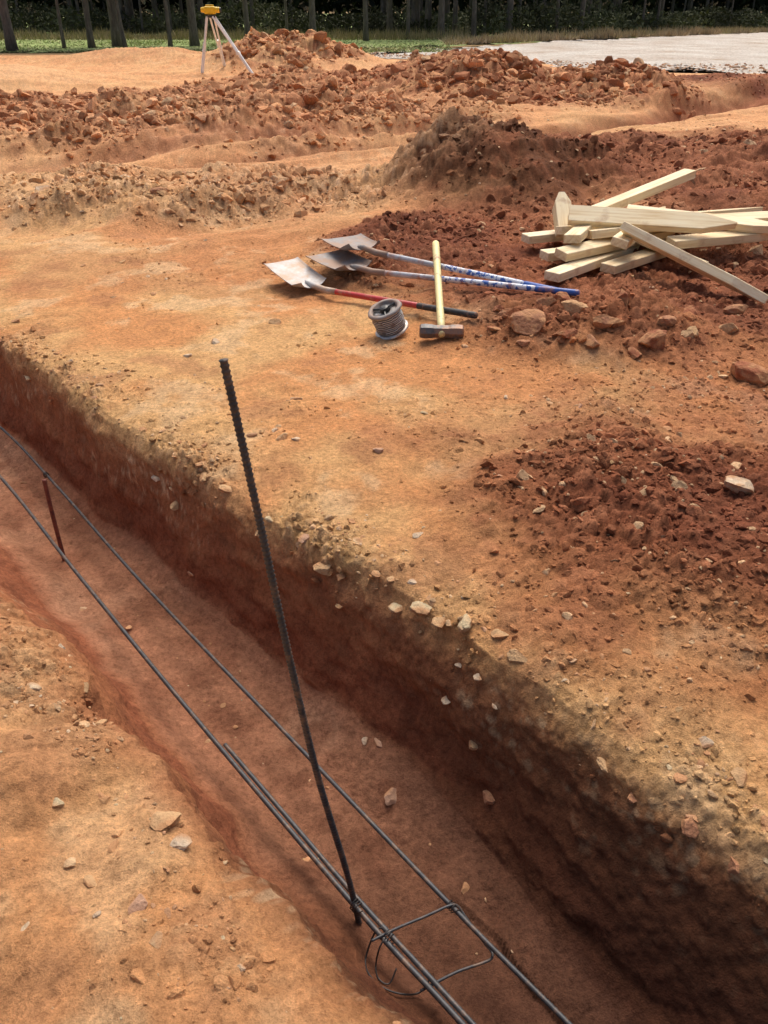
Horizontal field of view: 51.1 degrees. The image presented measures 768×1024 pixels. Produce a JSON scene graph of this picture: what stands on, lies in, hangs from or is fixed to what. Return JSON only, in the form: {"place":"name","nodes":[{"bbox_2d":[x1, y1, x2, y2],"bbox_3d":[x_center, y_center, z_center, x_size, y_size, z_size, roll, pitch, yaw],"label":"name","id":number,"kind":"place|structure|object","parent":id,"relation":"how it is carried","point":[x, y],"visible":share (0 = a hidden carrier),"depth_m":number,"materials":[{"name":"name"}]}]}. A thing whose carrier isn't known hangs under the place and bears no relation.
{"place":"outdoors","nodes":[
{"label":"outdoors","id":0,"kind":"place"},
{"bbox_2d":[0,13,761,52],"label":"grass field","id":1,"kind":"structure","parent":0,"point":[191,47],"depth_m":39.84,"materials":[{"name":"green plant"}]},
{"bbox_2d":[0,0,18,50],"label":"pine tree","id":2,"kind":"object","parent":1,"relation":"on","point":[10,40],"visible":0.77,"depth_m":32.47,"materials":[{"name":"brown plant"}]},
{"bbox_2d":[55,0,66,47],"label":"pine tree","id":3,"kind":"object","parent":1,"relation":"on","point":[63,42],"visible":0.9,"depth_m":34.59,"materials":[{"name":"brown plant"}]},
{"bbox_2d":[82,0,95,47],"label":"pine tree","id":4,"kind":"object","parent":1,"relation":"on","point":[90,36],"visible":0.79,"depth_m":34.97,"materials":[{"name":"brown plant"}]},
{"bbox_2d":[106,0,122,46],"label":"pine tree","id":5,"kind":"object","parent":1,"relation":"on","point":[116,40],"visible":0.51,"depth_m":35.80,"materials":[{"name":"brown plant"}]},
{"bbox_2d":[114,0,127,47],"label":"pine tree","id":6,"kind":"object","parent":1,"relation":"on","point":[124,42],"visible":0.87,"depth_m":35.05,"materials":[{"name":"brown plant"}]},
{"bbox_2d":[127,0,137,31],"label":"pine tree","id":7,"kind":"object","parent":1,"relation":"on","point":[130,8],"visible":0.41,"depth_m":54.31,"materials":[{"name":"brown plant"}]},
{"bbox_2d":[151,0,160,31],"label":"pine tree","id":8,"kind":"object","parent":1,"relation":"on","point":[154,4],"visible":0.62,"depth_m":54.59,"materials":[{"name":"brown plant"}]},
{"bbox_2d":[163,0,172,46],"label":"pine tree","id":9,"kind":"object","parent":1,"relation":"on","point":[169,39],"visible":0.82,"depth_m":35.83,"materials":[{"name":"brown plant"}]},
{"bbox_2d":[186,0,199,45],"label":"pine tree","id":10,"kind":"object","parent":1,"relation":"on","point":[193,36],"visible":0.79,"depth_m":36.66,"materials":[{"name":"brown plant"}]},
{"bbox_2d":[197,0,204,31],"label":"pine tree","id":11,"kind":"object","parent":1,"relation":"on","point":[199,4],"visible":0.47,"depth_m":52.52,"materials":[{"name":"brown plant"}]},
{"bbox_2d":[0,23,476,39],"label":"dead weeds","id":12,"kind":"object","parent":1,"relation":"on","point":[235,35],"visible":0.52,"depth_m":45.21,"materials":[{"name":"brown plant"}]},
{"bbox_2d":[242,0,249,35],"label":"pine tree","id":13,"kind":"object","parent":1,"relation":"on","point":[246,17],"visible":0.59,"depth_m":38.28,"materials":[{"name":"brown plant"}]},
{"bbox_2d":[249,0,255,29],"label":"pine tree","id":14,"kind":"object","parent":1,"relation":"on","point":[252,11],"visible":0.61,"depth_m":51.94,"materials":[{"name":"brown plant"}]},
{"bbox_2d":[284,0,287,29],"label":"pine tree","id":15,"kind":"object","parent":1,"relation":"on","point":[285,13],"visible":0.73,"depth_m":42.43,"materials":[{"name":"brown plant"}]},
{"bbox_2d":[309,0,316,31],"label":"pine tree","id":16,"kind":"object","parent":1,"relation":"on","point":[312,21],"visible":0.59,"depth_m":40.70,"materials":[{"name":"brown plant"}]},
{"bbox_2d":[363,0,368,40],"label":"pine tree","id":17,"kind":"object","parent":1,"relation":"on","point":[365,24],"visible":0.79,"depth_m":42.64,"materials":[{"name":"brown plant"}]},
{"bbox_2d":[380,0,386,31],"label":"pine tree","id":18,"kind":"object","parent":1,"relation":"on","point":[383,6],"visible":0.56,"depth_m":56.07,"materials":[{"name":"brown plant"}]},
{"bbox_2d":[0,0,767,36],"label":"undergrowth","id":19,"kind":"object","parent":1,"relation":"on","point":[629,19],"visible":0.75,"depth_m":53.07,"materials":[{"name":"green plant"}]},
{"bbox_2d":[6,0,767,28],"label":"dense wood","id":20,"kind":"object","parent":1,"relation":"on","point":[326,6],"visible":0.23,"depth_m":67.77,"materials":[{"name":"green plant"}]},
{"bbox_2d":[386,0,392,32],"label":"pine tree","id":21,"kind":"object","parent":1,"relation":"on","point":[389,24],"visible":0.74,"depth_m":51.15,"materials":[{"name":"brown plant"}]},
{"bbox_2d":[406,0,409,39],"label":"pine tree","id":22,"kind":"object","parent":1,"relation":"on","point":[408,16],"visible":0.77,"depth_m":44.18,"materials":[{"name":"brown plant"}]},
{"bbox_2d":[410,0,419,33],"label":"pine tree","id":23,"kind":"object","parent":1,"relation":"on","point":[415,11],"visible":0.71,"depth_m":51.89,"materials":[{"name":"brown plant"}]},
{"bbox_2d":[424,0,431,31],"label":"pine tree","id":24,"kind":"object","parent":1,"relation":"on","point":[428,7],"visible":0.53,"depth_m":50.89,"materials":[{"name":"brown plant"}]},
{"bbox_2d":[437,0,444,35],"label":"pine tree","id":25,"kind":"object","parent":1,"relation":"on","point":[441,16],"visible":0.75,"depth_m":45.06,"materials":[{"name":"brown plant"}]},
{"bbox_2d":[452,0,457,32],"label":"pine tree","id":26,"kind":"object","parent":1,"relation":"on","point":[455,9],"visible":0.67,"depth_m":48.97,"materials":[{"name":"brown plant"}]},
{"bbox_2d":[470,0,476,37],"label":"pine tree","id":27,"kind":"object","parent":1,"relation":"on","point":[474,16],"visible":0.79,"depth_m":46.74,"materials":[{"name":"brown plant"}]},
{"bbox_2d":[505,0,513,33],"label":"pine tree","id":28,"kind":"object","parent":1,"relation":"on","point":[509,26],"visible":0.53,"depth_m":48.32,"materials":[{"name":"brown plant"}]},
{"bbox_2d":[576,0,585,33],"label":"pine tree","id":29,"kind":"object","parent":1,"relation":"on","point":[583,4],"visible":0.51,"depth_m":51.15,"materials":[{"name":"brown plant"}]},
{"bbox_2d":[437,24,767,44],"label":"dry grass","id":30,"kind":"structure","parent":1,"relation":"on","point":[525,36],"depth_m":45.84,"materials":[{"name":"beige plant"}]},
{"bbox_2d":[0,12,767,1023],"bbox_3d":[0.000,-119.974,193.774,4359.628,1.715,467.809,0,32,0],"label":"ground","id":31,"kind":"structure","parent":0,"point":[620,912],"depth_m":2.78,"materials":[{"name":"soil"}]},
{"bbox_2d":[42,479,64,560],"bbox_3d":[-1.406,0.042,3.429,0.020,0.387,0.068,-13,34,-20],"label":"rebar stake","id":32,"kind":"object","parent":31,"relation":"on","point":[52,513],"visible":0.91,"depth_m":3.41,"materials":[{"name":"metal"}]},
{"bbox_2d":[52,797,64,806],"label":"rock","id":33,"kind":"object","parent":31,"relation":"on","point":[57,802],"visible":1,"depth_m":1.86,"materials":[{"name":"stone"}]},
{"bbox_2d":[83,875,96,887],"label":"rock","id":34,"kind":"object","parent":31,"relation":"on","point":[89,881],"visible":1,"depth_m":1.69,"materials":[{"name":"stone"}]},
{"bbox_2d":[128,893,147,914],"bbox_3d":[-0.499,0.797,1.627,0.032,0.023,0.049,20,37,29],"label":"rock","id":35,"kind":"object","parent":31,"relation":"on","point":[139,903],"visible":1,"depth_m":1.62,"materials":[{"name":"stone"}]},
{"bbox_2d":[150,187,168,194],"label":"rock","id":36,"kind":"object","parent":31,"relation":"on","point":[153,190],"visible":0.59,"depth_m":6.76,"materials":[{"name":"stone"}]},
{"bbox_2d":[149,811,181,830],"bbox_3d":[-0.499,0.709,1.840,0.077,0.033,0.064,-1,18,-24],"label":"rock","id":37,"kind":"object","parent":31,"relation":"on","point":[160,820],"visible":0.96,"depth_m":1.83,"materials":[{"name":"stone"}]},
{"bbox_2d":[170,833,191,850],"bbox_3d":[-0.449,0.735,1.779,0.039,0.021,0.046,17,36,25],"label":"rock","id":38,"kind":"object","parent":31,"relation":"on","point":[181,841],"visible":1,"depth_m":1.77,"materials":[{"name":"stone"}]},
{"bbox_2d":[218,484,231,492],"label":"rock","id":39,"kind":"object","parent":31,"relation":"on","point":[224,488],"visible":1,"depth_m":3.02,"materials":[{"name":"stone"}]},
{"bbox_2d":[201,5,252,73],"bbox_3d":[-4.048,-11.735,20.079,0.915,1.598,1.496,-24,39,-33],"label":"survey tripod","id":40,"kind":"object","parent":31,"relation":"on","point":[210,10],"visible":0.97,"depth_m":20.06,"materials":[{"name":"plastic"}]},
{"bbox_2d":[0,475,466,1023],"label":"rebar","id":41,"kind":"object","parent":31,"relation":"on","point":[430,989],"visible":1,"depth_m":2.31,"materials":[{"name":"metal"}]},
{"bbox_2d":[223,743,475,1023],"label":"rebar","id":42,"kind":"object","parent":41,"relation":"on","point":[468,1019],"visible":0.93,"depth_m":2.04,"materials":[{"name":"metal"}]},
{"bbox_2d":[365,927,428,995],"bbox_3d":[0.018,1.093,1.921,0.172,0.073,0.096,28,41,37],"label":"tie wire","id":43,"kind":"object","parent":42,"relation":"hanging from","point":[394,992],"visible":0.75,"depth_m":1.91,"materials":[{"name":"black metal"}]},
{"bbox_2d":[371,903,493,991],"bbox_3d":[0.120,1.056,1.942,0.266,0.040,0.155,-13,34,-20],"label":"bent rebar tie","id":44,"kind":"object","parent":42,"relation":"attached to","point":[426,916],"visible":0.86,"depth_m":1.95,"materials":[{"name":"metal"}]},
{"bbox_2d":[375,939,396,984],"bbox_3d":[-0.001,1.087,1.929,0.047,0.068,0.080,-16,36,-24],"label":"tie wire","id":45,"kind":"object","parent":41,"relation":"hanging from","point":[379,979],"visible":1,"depth_m":1.94,"materials":[{"name":"black metal"}]},
{"bbox_2d":[234,192,245,204],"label":"rock","id":46,"kind":"object","parent":31,"relation":"on","point":[239,197],"visible":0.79,"depth_m":6.88,"materials":[{"name":"stone"}]},
{"bbox_2d":[0,426,572,1023],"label":"rebar","id":47,"kind":"object","parent":31,"relation":"on","point":[400,852],"visible":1,"depth_m":2.33,"materials":[{"name":"metal"}]},
{"bbox_2d":[219,358,361,924],"bbox_3d":[-0.159,0.414,1.673,0.204,1.542,0.028,-1,32,-2],"label":"rebar","id":48,"kind":"object","parent":31,"relation":"on","point":[240,433],"visible":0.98,"depth_m":1.52,"materials":[{"name":"metal"}]},
{"bbox_2d":[313,561,330,574],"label":"rock","id":49,"kind":"object","parent":31,"relation":"on","point":[321,568],"visible":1,"depth_m":2.68,"materials":[{"name":"stone"}]},
{"bbox_2d":[264,257,477,318],"bbox_3d":[-0.142,-1.277,4.721,0.279,0.126,1.619,-26,40,-35],"label":"shovel","id":50,"kind":"object","parent":31,"relation":"on","point":[297,272],"visible":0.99,"depth_m":5.00,"materials":[{"name":"metal"}]},
{"bbox_2d":[0,26,767,1023],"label":"dirt clods","id":51,"kind":"object","parent":31,"relation":"on","point":[350,78],"visible":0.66,"depth_m":4.53,"materials":[{"name":"soil"}]},
{"bbox_2d":[0,89,767,1023],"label":"stone chips","id":52,"kind":"object","parent":31,"relation":"on","point":[158,935],"visible":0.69,"depth_m":2.17,"materials":[{"name":"beige stone"}]},
{"bbox_2d":[368,299,408,339],"bbox_3d":[0.021,-1.034,4.295,0.192,0.154,0.193,-21,41,4],"label":"wire reel","id":53,"kind":"object","parent":31,"relation":"on","point":[386,317],"visible":1,"depth_m":4.25,"materials":[{"name":"silver metal"}]},
{"bbox_2d":[384,788,396,805],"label":"rock","id":54,"kind":"object","parent":31,"relation":"on","point":[390,796],"visible":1,"depth_m":2.42,"materials":[{"name":"stone"}]},
{"bbox_2d":[388,602,402,614],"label":"rock","id":55,"kind":"object","parent":31,"relation":"on","point":[395,608],"visible":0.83,"depth_m":2.50,"materials":[{"name":"stone"}]},
{"bbox_2d":[410,601,431,614],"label":"rock","id":56,"kind":"object","parent":31,"relation":"on","point":[418,607],"visible":1,"depth_m":2.43,"materials":[{"name":"stone"}]},
{"bbox_2d":[431,617,444,627],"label":"rock","id":57,"kind":"object","parent":31,"relation":"on","point":[437,622],"visible":0.98,"depth_m":2.39,"materials":[{"name":"stone"}]},
{"bbox_2d":[322,233,557,287],"bbox_3d":[0.257,-1.520,4.885,0.357,0.082,1.734,-27,41,-36],"label":"shovel","id":58,"kind":"object","parent":31,"relation":"on","point":[360,241],"visible":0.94,"depth_m":5.03,"materials":[{"name":"metal"}]},
{"bbox_2d":[419,240,463,338],"bbox_3d":[0.300,-1.296,4.610,0.233,0.234,1.178,0,32,0],"label":"sledgehammer","id":59,"kind":"object","parent":31,"relation":"on","point":[440,329],"visible":1,"depth_m":4.21,"materials":[{"name":"wood"}]},
{"bbox_2d":[306,249,579,295],"bbox_3d":[0.268,-1.396,4.776,1.806,0.119,0.351,24,39,33],"label":"shovel","id":60,"kind":"object","parent":31,"relation":"on","point":[341,260],"visible":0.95,"depth_m":4.92,"materials":[{"name":"metal"}]},
{"bbox_2d":[457,613,471,632],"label":"rock","id":61,"kind":"object","parent":31,"relation":"on","point":[464,623],"visible":1,"depth_m":2.33,"materials":[{"name":"stone"}]},
{"bbox_2d":[483,790,494,804],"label":"rock","id":62,"kind":"object","parent":31,"relation":"on","point":[488,797],"visible":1,"depth_m":2.27,"materials":[{"name":"stone"}]},
{"bbox_2d":[491,629,508,638],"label":"rock","id":63,"kind":"object","parent":31,"relation":"on","point":[497,634],"visible":1,"depth_m":2.29,"materials":[{"name":"stone"}]},
{"bbox_2d":[507,648,527,662],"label":"rock","id":64,"kind":"object","parent":31,"relation":"on","point":[515,655],"visible":1,"depth_m":2.22,"materials":[{"name":"stone"}]},
{"bbox_2d":[509,309,545,335],"bbox_3d":[0.727,-0.957,4.109,0.172,0.151,0.212,-5,32,-8],"label":"rock","id":65,"kind":"object","parent":31,"relation":"on","point":[527,322],"visible":0.87,"depth_m":4.05,"materials":[{"name":"stone"}]},
{"bbox_2d":[521,230,563,243],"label":"wood stake","id":66,"kind":"object","parent":31,"relation":"on","point":[538,237],"visible":0.26,"depth_m":5.47,"materials":[{"name":"beige wood"}]},
{"bbox_2d":[536,297,556,306],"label":"rock","id":67,"kind":"object","parent":31,"relation":"on","point":[548,301],"visible":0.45,"depth_m":4.28,"materials":[{"name":"stone"}]},
{"bbox_2d":[553,291,570,301],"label":"rock","id":68,"kind":"object","parent":31,"relation":"on","point":[561,296],"visible":0.56,"depth_m":4.33,"materials":[{"name":"stone"}]},
{"bbox_2d":[557,328,577,338],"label":"rock","id":69,"kind":"object","parent":31,"relation":"on","point":[567,334],"visible":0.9,"depth_m":3.97,"materials":[{"name":"stone"}]},
{"bbox_2d":[369,32,767,73],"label":"gravel lot","id":70,"kind":"structure","parent":31,"relation":"on","point":[741,49],"depth_m":33.11,"materials":[{"name":"grey gravel"}]},
{"bbox_2d":[561,299,587,315],"bbox_3d":[0.993,-1.059,4.207,0.146,0.095,0.101,17,35,6],"label":"rock","id":71,"kind":"object","parent":31,"relation":"on","point":[571,307],"visible":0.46,"depth_m":4.17,"materials":[{"name":"stone"}]},
{"bbox_2d":[583,334,599,348],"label":"rock","id":72,"kind":"object","parent":31,"relation":"on","point":[591,341],"visible":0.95,"depth_m":3.93,"materials":[{"name":"stone"}]},
{"bbox_2d":[544,245,639,282],"bbox_3d":[1.445,-1.643,5.155,0.105,0.053,1.323,27,41,36],"label":"wood stake","id":73,"kind":"object","parent":31,"relation":"on","point":[568,270],"visible":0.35,"depth_m":4.90,"materials":[{"name":"brown wood"}]},
{"bbox_2d":[554,231,676,261],"bbox_3d":[1.540,-1.750,5.189,1.126,0.052,0.105,-21,47,-29],"label":"wood stake","id":74,"kind":"object","parent":73,"relation":"on","point":[571,252],"visible":0.58,"depth_m":5.00,"materials":[{"name":"brown wood"}]},
{"bbox_2d":[556,226,600,234],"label":"wood stake","id":75,"kind":"object","parent":74,"relation":"on","point":[561,230],"visible":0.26,"depth_m":5.20,"materials":[{"name":"beige wood"}]},
{"bbox_2d":[610,206,665,249],"bbox_3d":[1.710,-1.891,5.301,0.105,0.053,1.058,26,40,19],"label":"wood stake","id":76,"kind":"object","parent":74,"relation":"on","point":[620,239],"visible":0.37,"depth_m":4.92,"materials":[{"name":"brown wood"}]},
{"bbox_2d":[694,207,762,213],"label":"wood stake","id":77,"kind":"object","parent":76,"relation":"on","point":[750,209],"visible":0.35,"depth_m":5.46,"materials":[{"name":"brown wood"}]},
{"bbox_2d":[596,757,607,772],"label":"rock","id":78,"kind":"object","parent":31,"relation":"on","point":[601,762],"visible":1,"depth_m":2.00,"materials":[{"name":"stone"}]},
{"bbox_2d":[539,238,665,260],"bbox_3d":[1.535,-1.745,5.303,1.105,0.052,0.105,-12,34,-18],"label":"wood stake","id":79,"kind":"object","parent":31,"relation":"on","point":[547,254],"visible":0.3,"depth_m":5.12,"materials":[{"name":"brown wood"}]},
{"bbox_2d":[593,314,625,329],"bbox_3d":[1.134,-0.941,4.033,0.144,0.114,0.174,19,37,27],"label":"rock","id":80,"kind":"object","parent":31,"relation":"on","point":[603,321],"visible":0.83,"depth_m":3.99,"materials":[{"name":"stone"}]},
{"bbox_2d":[617,288,628,304],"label":"rock","id":81,"kind":"object","parent":31,"relation":"on","point":[623,295],"visible":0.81,"depth_m":4.13,"materials":[{"name":"stone"}]},
{"bbox_2d":[600,248,665,274],"bbox_3d":[1.780,-1.688,5.227,1.153,0.053,0.105,-26,41,-36],"label":"wood stake","id":82,"kind":"object","parent":31,"relation":"on","point":[629,261],"visible":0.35,"depth_m":4.99,"materials":[{"name":"brown wood"}]},
{"bbox_2d":[627,346,641,358],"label":"rock","id":83,"kind":"object","parent":31,"relation":"on","point":[633,353],"visible":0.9,"depth_m":3.91,"materials":[{"name":"stone"}]},
{"bbox_2d":[638,329,666,349],"bbox_3d":[1.320,-0.845,3.955,0.148,0.094,0.095,-6,33,-10],"label":"rock","id":84,"kind":"object","parent":31,"relation":"on","point":[655,338],"visible":0.95,"depth_m":3.92,"materials":[{"name":"stone"}]},
{"bbox_2d":[657,315,677,326],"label":"rock","id":85,"kind":"object","parent":31,"relation":"on","point":[667,320],"visible":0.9,"depth_m":4.06,"materials":[{"name":"stone"}]},
{"bbox_2d":[635,241,708,262],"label":"wood stake","id":86,"kind":"object","parent":31,"relation":"on","point":[651,249],"visible":0.09,"depth_m":5.13,"materials":[{"name":"brown wood"}]},
{"bbox_2d":[552,192,570,236],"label":"wood stake","id":87,"kind":"object","parent":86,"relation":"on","point":[561,207],"visible":0.77,"depth_m":5.41,"materials":[{"name":"brown wood"}]},
{"bbox_2d":[568,169,695,216],"bbox_3d":[1.745,-2.202,5.595,1.271,0.055,0.100,-29,42,-27],"label":"wood stake","id":88,"kind":"object","parent":87,"relation":"on","point":[640,193],"visible":0.76,"depth_m":5.63,"materials":[{"name":"brown wood"}]},
{"bbox_2d":[564,225,594,242],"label":"wood stake","id":89,"kind":"object","parent":86,"relation":"on","point":[577,234],"visible":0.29,"depth_m":4.99,"materials":[{"name":"brown wood"}]},
{"bbox_2d":[586,227,657,238],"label":"wood stake","id":90,"kind":"object","parent":89,"relation":"on","point":[598,233],"visible":0.24,"depth_m":5.07,"materials":[{"name":"beige wood"}]},
{"bbox_2d":[658,211,767,231],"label":"wood stake","id":91,"kind":"object","parent":90,"relation":"on","point":[761,215],"visible":0.27,"depth_m":5.29,"materials":[{"name":"brown wood"}]},
{"bbox_2d":[666,231,767,248],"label":"wood stake","id":92,"kind":"object","parent":86,"relation":"on","point":[705,239],"visible":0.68,"depth_m":5.09,"materials":[{"name":"brown wood"}]},
{"bbox_2d":[568,205,737,233],"bbox_3d":[1.695,-1.851,5.096,1.030,0.052,0.125,7,71,9],"label":"wood stake","id":93,"kind":"object","parent":92,"relation":"on","point":[659,220],"visible":0.98,"depth_m":5.07,"materials":[{"name":"brown wood"}]},
{"bbox_2d":[627,204,767,233],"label":"wood stake","id":94,"kind":"object","parent":92,"relation":"on","point":[748,225],"visible":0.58,"depth_m":5.14,"materials":[{"name":"brown wood"}]},
{"bbox_2d":[681,817,698,837],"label":"rock","id":95,"kind":"object","parent":31,"relation":"on","point":[689,827],"visible":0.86,"depth_m":1.83,"materials":[{"name":"stone"}]},
{"bbox_2d":[620,221,767,303],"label":"wood stake","id":96,"kind":"object","parent":31,"relation":"on","point":[698,265],"visible":1,"depth_m":4.69,"materials":[{"name":"brown wood"}]},
{"bbox_2d":[699,736,716,747],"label":"rock","id":97,"kind":"object","parent":31,"relation":"on","point":[705,741],"visible":1,"depth_m":1.96,"materials":[{"name":"stone"}]},
{"bbox_2d":[719,323,738,333],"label":"rock","id":98,"kind":"object","parent":31,"relation":"on","point":[729,328],"visible":0.77,"depth_m":4.13,"materials":[{"name":"stone"}]},
{"bbox_2d":[727,856,739,874],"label":"rock","id":99,"kind":"object","parent":31,"relation":"on","point":[733,866],"visible":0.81,"depth_m":1.76,"materials":[{"name":"stone"}]},
{"bbox_2d":[723,304,747,314],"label":"rock","id":100,"kind":"object","parent":31,"relation":"on","point":[734,309],"visible":0.81,"depth_m":4.31,"materials":[{"name":"stone"}]},
{"bbox_2d":[730,767,746,786],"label":"rock","id":101,"kind":"object","parent":31,"relation":"on","point":[737,774],"visible":1,"depth_m":1.87,"materials":[{"name":"stone"}]},
{"bbox_2d":[724,475,753,493],"bbox_3d":[1.237,-0.083,2.798,0.104,0.058,0.068,13,34,20],"label":"rock","id":102,"kind":"object","parent":31,"relation":"on","point":[736,484],"visible":0.95,"depth_m":2.79,"materials":[{"name":"stone"}]},
{"bbox_2d":[730,361,767,385],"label":"rock","id":103,"kind":"object","parent":31,"relation":"on","point":[749,372],"visible":0.84,"depth_m":3.72,"materials":[{"name":"stone"}]},
{"bbox_2d":[7,0,761,11],"label":"sky","id":104,"kind":"structure","parent":0,"point":[307,9],"materials":[{"name":"white"}]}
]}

